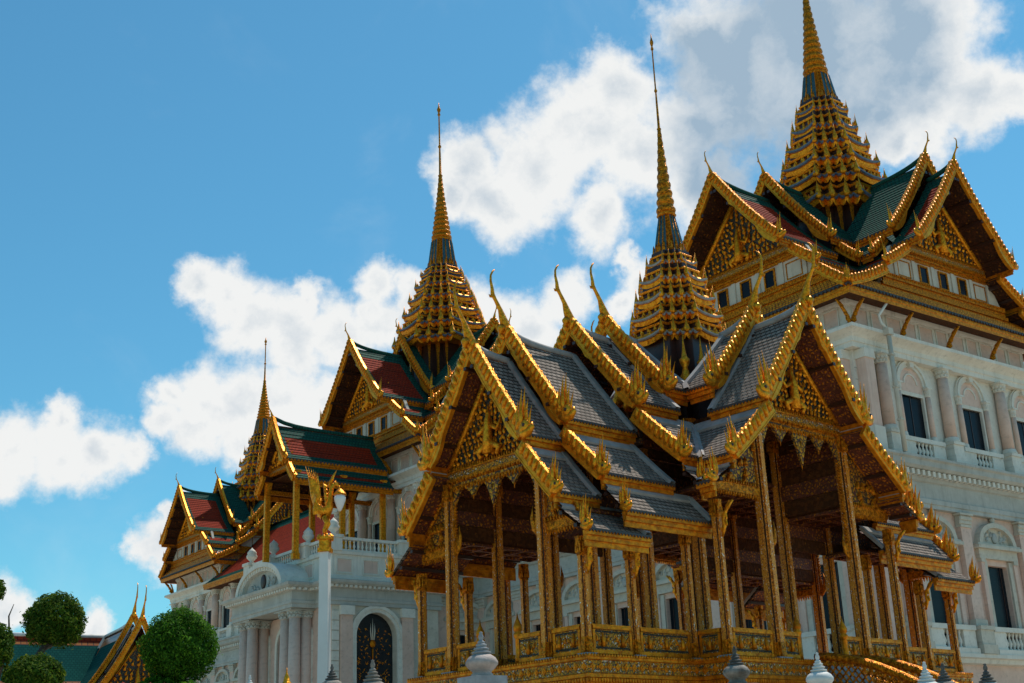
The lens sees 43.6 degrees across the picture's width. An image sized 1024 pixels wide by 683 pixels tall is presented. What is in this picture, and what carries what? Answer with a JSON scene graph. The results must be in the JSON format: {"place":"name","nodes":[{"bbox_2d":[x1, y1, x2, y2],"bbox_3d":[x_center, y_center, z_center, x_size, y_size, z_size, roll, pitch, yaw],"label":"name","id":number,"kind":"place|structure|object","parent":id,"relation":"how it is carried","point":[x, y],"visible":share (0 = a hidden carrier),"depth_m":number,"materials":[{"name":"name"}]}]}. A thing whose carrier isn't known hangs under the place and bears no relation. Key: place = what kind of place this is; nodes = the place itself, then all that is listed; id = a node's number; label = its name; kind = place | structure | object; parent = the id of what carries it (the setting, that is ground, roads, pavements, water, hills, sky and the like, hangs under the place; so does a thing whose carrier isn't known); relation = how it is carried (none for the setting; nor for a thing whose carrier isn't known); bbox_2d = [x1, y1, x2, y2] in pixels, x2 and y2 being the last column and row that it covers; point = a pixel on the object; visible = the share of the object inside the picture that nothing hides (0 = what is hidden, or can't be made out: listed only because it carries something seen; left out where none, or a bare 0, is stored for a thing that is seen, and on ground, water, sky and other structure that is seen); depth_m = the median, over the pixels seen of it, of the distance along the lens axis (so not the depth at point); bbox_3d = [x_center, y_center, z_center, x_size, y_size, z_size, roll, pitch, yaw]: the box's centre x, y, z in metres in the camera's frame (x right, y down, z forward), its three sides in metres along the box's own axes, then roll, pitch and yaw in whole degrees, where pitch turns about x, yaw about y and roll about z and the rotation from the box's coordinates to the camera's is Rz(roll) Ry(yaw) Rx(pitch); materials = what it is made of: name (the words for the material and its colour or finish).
{"place":"outdoors","nodes":[
{"label":"outdoors","id":0,"kind":"place"},
{"bbox_2d":[0,579,15,677],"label":"topiary tree","id":1,"kind":"object","parent":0,"point":[7,640],"visible":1,"depth_m":21.71,"materials":[{"name":"green plant"}]},
{"bbox_2d":[1,589,88,682],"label":"topiary tree","id":2,"kind":"object","parent":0,"point":[55,620],"visible":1,"depth_m":22.85,"materials":[{"name":"green plant"}]},
{"bbox_2d":[0,583,152,682],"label":"temple hall","id":3,"kind":"structure","parent":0,"point":[112,656],"depth_m":55.01,"materials":[{"name":"green tile"}]},
{"bbox_2d":[122,679,197,682],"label":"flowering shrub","id":4,"kind":"object","parent":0,"point":[190,681],"visible":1,"depth_m":21.96,"materials":[{"name":"green plant"}]},
{"bbox_2d":[136,603,220,682],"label":"topiary tree","id":5,"kind":"object","parent":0,"point":[173,648],"visible":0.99,"depth_m":23.33,"materials":[{"name":"green plant"}]},
{"bbox_2d":[282,669,290,682],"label":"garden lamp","id":6,"kind":"object","parent":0,"point":[286,679],"visible":1,"depth_m":19.10,"materials":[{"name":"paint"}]},
{"bbox_2d":[305,466,346,682],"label":"lamp post","id":7,"kind":"object","parent":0,"point":[325,540],"visible":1,"depth_m":25.66,"materials":[{"name":"white metal"}]},
{"bbox_2d":[323,664,341,682],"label":"fence post","id":8,"kind":"object","parent":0,"point":[331,676],"visible":1,"depth_m":22.55,"materials":[{"name":"stone"}]},
{"bbox_2d":[363,660,382,682],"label":"fence post","id":9,"kind":"object","parent":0,"point":[372,677],"visible":1,"depth_m":20.20,"materials":[{"name":"stone"}]},
{"bbox_2d":[457,632,507,682],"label":"fence post","id":10,"kind":"object","parent":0,"point":[481,663],"visible":1,"depth_m":16.40,"materials":[{"name":"grey stone"}]},
{"bbox_2d":[0,0,1023,634],"label":"sky","id":11,"kind":"structure","parent":0,"point":[186,186],"materials":[{"name":"blue"}]},
{"bbox_2d":[158,0,1023,682],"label":"palace","id":12,"kind":"structure","parent":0,"point":[918,300],"depth_m":74.78,"materials":[{"name":"white tile"}]},
{"bbox_2d":[189,597,198,628],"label":"upper window","id":13,"kind":"structure","parent":12,"relation":"in","point":[194,605],"depth_m":134.50,"materials":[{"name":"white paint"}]},
{"bbox_2d":[199,670,210,682],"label":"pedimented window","id":14,"kind":"structure","parent":12,"relation":"in","point":[207,679],"depth_m":129.10,"materials":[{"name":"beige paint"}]},
{"bbox_2d":[202,592,211,629],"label":"upper window","id":15,"kind":"structure","parent":12,"relation":"in","point":[207,607],"depth_m":131.84,"materials":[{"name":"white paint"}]},
{"bbox_2d":[214,666,229,682],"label":"pedimented window","id":16,"kind":"structure","parent":12,"relation":"in","point":[222,676],"depth_m":125.28,"materials":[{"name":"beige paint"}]},
{"bbox_2d":[218,586,231,633],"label":"upper window","id":17,"kind":"structure","parent":12,"relation":"in","point":[224,613],"depth_m":128.00,"materials":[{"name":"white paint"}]},
{"bbox_2d":[230,667,237,682],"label":"pedimented window","id":18,"kind":"structure","parent":12,"relation":"in","point":[235,676],"depth_m":122.91,"materials":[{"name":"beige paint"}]},
{"bbox_2d":[346,507,358,549],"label":"upper window","id":19,"kind":"structure","parent":12,"relation":"in","point":[356,509],"depth_m":95.19,"materials":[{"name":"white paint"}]},
{"bbox_2d":[357,614,392,682],"bbox_3d":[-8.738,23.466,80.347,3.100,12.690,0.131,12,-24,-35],"label":"door","id":20,"kind":"structure","parent":12,"relation":"in","point":[374,634],"depth_m":81.86,"materials":[{"name":"black paint"}]},
{"bbox_2d":[366,497,386,551],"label":"upper window","id":21,"kind":"structure","parent":12,"relation":"in","point":[373,528],"depth_m":92.96,"materials":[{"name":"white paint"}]},
{"bbox_2d":[395,486,413,539],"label":"upper window","id":22,"kind":"structure","parent":12,"relation":"in","point":[407,495],"depth_m":89.95,"materials":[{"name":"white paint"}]},
{"bbox_2d":[443,602,479,643],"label":"pedimented window","id":23,"kind":"structure","parent":12,"relation":"in","point":[475,607],"depth_m":87.20,"materials":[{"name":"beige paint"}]},
{"bbox_2d":[479,600,515,654],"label":"pedimented window","id":24,"kind":"structure","parent":12,"relation":"in","point":[488,617],"depth_m":86.59,"materials":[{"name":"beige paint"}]},
{"bbox_2d":[517,584,540,631],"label":"pedimented window","id":25,"kind":"structure","parent":12,"relation":"in","point":[534,603],"depth_m":83.23,"materials":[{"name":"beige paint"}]},
{"bbox_2d":[562,575,580,656],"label":"pedimented window","id":26,"kind":"structure","parent":12,"relation":"in","point":[570,595],"depth_m":80.27,"materials":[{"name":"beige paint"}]},
{"bbox_2d":[600,564,628,625],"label":"pedimented window","id":27,"kind":"structure","parent":12,"relation":"in","point":[619,576],"depth_m":76.84,"materials":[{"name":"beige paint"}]},
{"bbox_2d":[655,563,679,629],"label":"pedimented window","id":28,"kind":"structure","parent":12,"relation":"in","point":[664,586],"depth_m":73.72,"materials":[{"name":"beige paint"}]},
{"bbox_2d":[730,602,767,629],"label":"pedimented window","id":29,"kind":"structure","parent":12,"relation":"in","point":[748,622],"depth_m":67.73,"materials":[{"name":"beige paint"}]},
{"bbox_2d":[800,555,853,651],"bbox_3d":[15.508,11.841,63.581,0.760,7.100,3.900,12,-24,-35],"label":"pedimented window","id":30,"kind":"structure","parent":12,"relation":"in","point":[807,612],"depth_m":63.12,"materials":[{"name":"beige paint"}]},
{"bbox_2d":[895,361,937,454],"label":"upper window","id":31,"kind":"structure","parent":12,"relation":"in","point":[911,380],"depth_m":66.78,"materials":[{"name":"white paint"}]},
{"bbox_2d":[922,509,967,644],"bbox_3d":[21.216,11.605,63.569,3.900,7.100,0.760,12,-24,-35],"label":"pedimented window","id":32,"kind":"structure","parent":12,"relation":"in","point":[935,612],"depth_m":63.60,"materials":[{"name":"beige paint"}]},
{"bbox_2d":[953,376,996,466],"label":"upper window","id":33,"kind":"structure","parent":12,"relation":"in","point":[968,394],"depth_m":69.69,"materials":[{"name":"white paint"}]},
{"bbox_2d":[973,518,1023,648],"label":"pedimented window","id":34,"kind":"structure","parent":12,"relation":"in","point":[992,541],"depth_m":66.75,"materials":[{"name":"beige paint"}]},
{"bbox_2d":[1008,390,1023,458],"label":"upper window","id":35,"kind":"structure","parent":12,"relation":"in","point":[1016,397],"depth_m":72.24,"materials":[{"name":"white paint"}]},
{"bbox_2d":[384,36,981,682],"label":"pavilion","id":36,"kind":"structure","parent":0,"point":[750,470],"depth_m":32.27,"materials":[{"name":"gold metal"}]},
{"bbox_2d":[723,646,749,682],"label":"fence post","id":37,"kind":"object","parent":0,"point":[735,670],"visible":1,"depth_m":20.93,"materials":[{"name":"stone"}]},
{"bbox_2d":[806,653,833,682],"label":"fence post","id":38,"kind":"object","parent":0,"point":[819,673],"visible":1,"depth_m":19.72,"materials":[{"name":"white stone"}]},
{"bbox_2d":[917,662,936,682],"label":"fence post","id":39,"kind":"object","parent":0,"point":[926,677],"visible":1,"depth_m":19.36,"materials":[{"name":"white stone"}]},
{"bbox_2d":[936,663,954,682],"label":"fence post","id":40,"kind":"object","parent":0,"point":[943,677],"visible":1,"depth_m":21.58,"materials":[{"name":"stone"}]},
{"bbox_2d":[979,663,995,682],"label":"fence post","id":41,"kind":"object","parent":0,"point":[986,677],"visible":1,"depth_m":19.56,"materials":[{"name":"stone"}]}
]}

